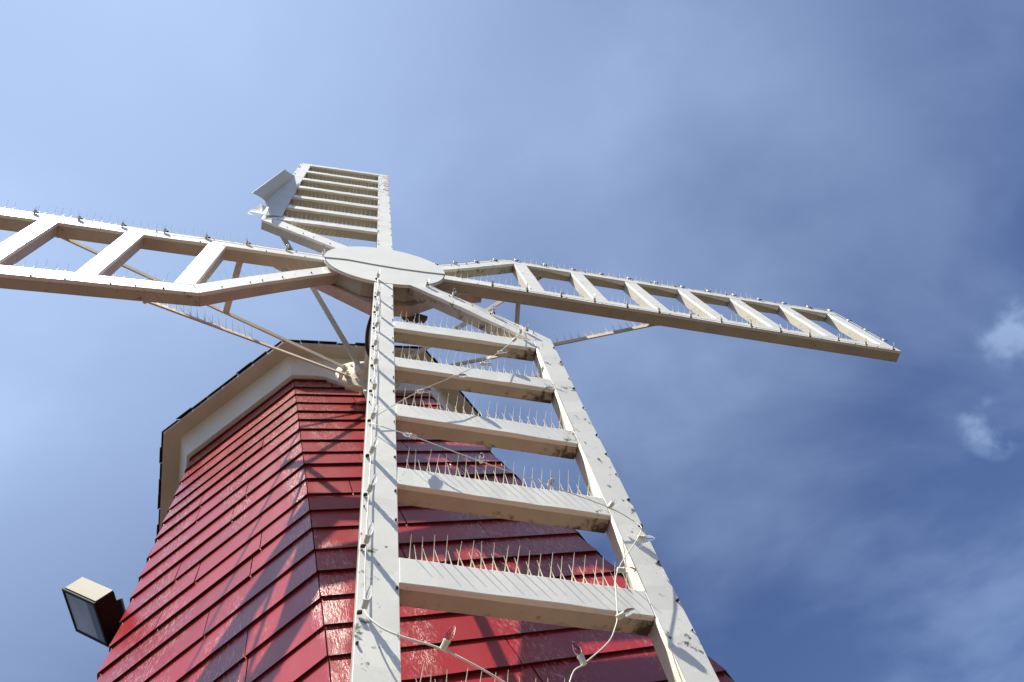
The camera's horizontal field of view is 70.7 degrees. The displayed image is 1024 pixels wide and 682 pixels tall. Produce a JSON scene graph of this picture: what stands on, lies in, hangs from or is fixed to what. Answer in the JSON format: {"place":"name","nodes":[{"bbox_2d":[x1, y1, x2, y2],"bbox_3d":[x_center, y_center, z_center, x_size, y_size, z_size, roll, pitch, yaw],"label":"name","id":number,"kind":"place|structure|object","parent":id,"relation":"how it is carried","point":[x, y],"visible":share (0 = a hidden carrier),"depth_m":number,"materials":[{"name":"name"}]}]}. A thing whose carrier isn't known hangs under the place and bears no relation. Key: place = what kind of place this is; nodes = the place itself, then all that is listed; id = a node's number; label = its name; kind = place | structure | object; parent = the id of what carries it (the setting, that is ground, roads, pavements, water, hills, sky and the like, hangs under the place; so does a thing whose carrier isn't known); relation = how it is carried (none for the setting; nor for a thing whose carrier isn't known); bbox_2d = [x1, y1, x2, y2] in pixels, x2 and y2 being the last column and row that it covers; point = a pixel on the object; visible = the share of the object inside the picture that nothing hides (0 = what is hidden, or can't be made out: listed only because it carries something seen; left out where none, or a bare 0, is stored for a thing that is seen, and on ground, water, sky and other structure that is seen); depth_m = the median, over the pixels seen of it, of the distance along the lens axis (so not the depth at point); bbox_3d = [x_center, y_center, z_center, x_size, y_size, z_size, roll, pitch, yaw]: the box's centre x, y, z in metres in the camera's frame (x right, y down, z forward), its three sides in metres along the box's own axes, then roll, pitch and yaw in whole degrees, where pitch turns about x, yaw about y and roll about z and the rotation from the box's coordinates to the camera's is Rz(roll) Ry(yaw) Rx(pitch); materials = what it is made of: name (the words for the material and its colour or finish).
{"place":"outdoors","nodes":[
{"label":"outdoors","id":0,"kind":"place"},
{"bbox_2d":[0,0,1023,681],"label":"sky","id":1,"kind":"structure","parent":0,"point":[811,515],"materials":[{"name":"blue"}]},
{"label":"ground","id":2,"kind":"structure","parent":0,"visible":0},
{"bbox_2d":[97,339,734,681],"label":"windmill tower","id":3,"kind":"structure","parent":2,"relation":"on","point":[248,573],"depth_m":3.95,"materials":[{"name":"red paint"}]},
{"bbox_2d":[62,577,125,646],"bbox_3d":[-2.481,1.715,4.475,0.586,0.469,0.442,3,-68,-23],"label":"floodlight","id":4,"kind":"object","parent":3,"relation":"attached to","point":[96,611],"visible":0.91,"depth_m":4.41,"materials":[{"name":"brown metal"}]},
{"bbox_2d":[0,163,900,681],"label":"windmill sails","id":5,"kind":"object","parent":3,"relation":"attached to","point":[344,273],"visible":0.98,"depth_m":4.50,"materials":[{"name":"white wood"}]},
{"bbox_2d":[0,207,324,255],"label":"string lights","id":6,"kind":"object","parent":5,"relation":"attached to","point":[164,230],"visible":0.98,"depth_m":5.54,"materials":[{"name":"beige plastic"}]},
{"bbox_2d":[365,315,371,357],"bbox_3d":[-1.100,0.128,5.603,0.202,0.499,0.783,1,-67,-23],"label":"power cable","id":7,"kind":"object","parent":5,"relation":"attached to","point":[367,336],"visible":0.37,"depth_m":5.31,"materials":[{"name":"black plastic"}]},
{"bbox_2d":[357,268,380,614],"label":"string lights","id":8,"kind":"object","parent":5,"relation":"attached to","point":[368,592],"visible":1,"depth_m":2.91,"materials":[{"name":"beige plastic"}]},
{"bbox_2d":[363,608,504,681],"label":"string lights","id":9,"kind":"object","parent":5,"relation":"hanging from","point":[449,636],"visible":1,"depth_m":2.01,"materials":[{"name":"beige plastic"}]},
{"bbox_2d":[375,325,522,416],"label":"string lights","id":10,"kind":"object","parent":5,"relation":"attached to","point":[460,375],"visible":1,"depth_m":3.88,"materials":[{"name":"beige plastic"}]},
{"bbox_2d":[425,278,528,331],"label":"string lights","id":11,"kind":"object","parent":5,"relation":"attached to","point":[493,307],"visible":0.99,"depth_m":5.16,"materials":[{"name":"beige plastic"}]},
{"bbox_2d":[372,423,634,521],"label":"string lights","id":12,"kind":"object","parent":5,"relation":"hanging from","point":[551,482],"visible":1,"depth_m":3.07,"materials":[{"name":"beige plastic"}]},
{"bbox_2d":[569,523,654,681],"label":"string lights","id":13,"kind":"object","parent":5,"relation":"hanging from","point":[577,650],"visible":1,"depth_m":2.40,"materials":[{"name":"beige plastic"}]},
{"bbox_2d":[433,257,887,340],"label":"string lights","id":14,"kind":"object","parent":5,"relation":"attached to","point":[732,293],"visible":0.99,"depth_m":7.46,"materials":[{"name":"beige plastic"}]},
{"bbox_2d":[491,277,894,349],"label":"string lights","id":15,"kind":"object","parent":5,"relation":"attached to","point":[691,312],"visible":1,"depth_m":6.42,"materials":[{"name":"beige plastic"}]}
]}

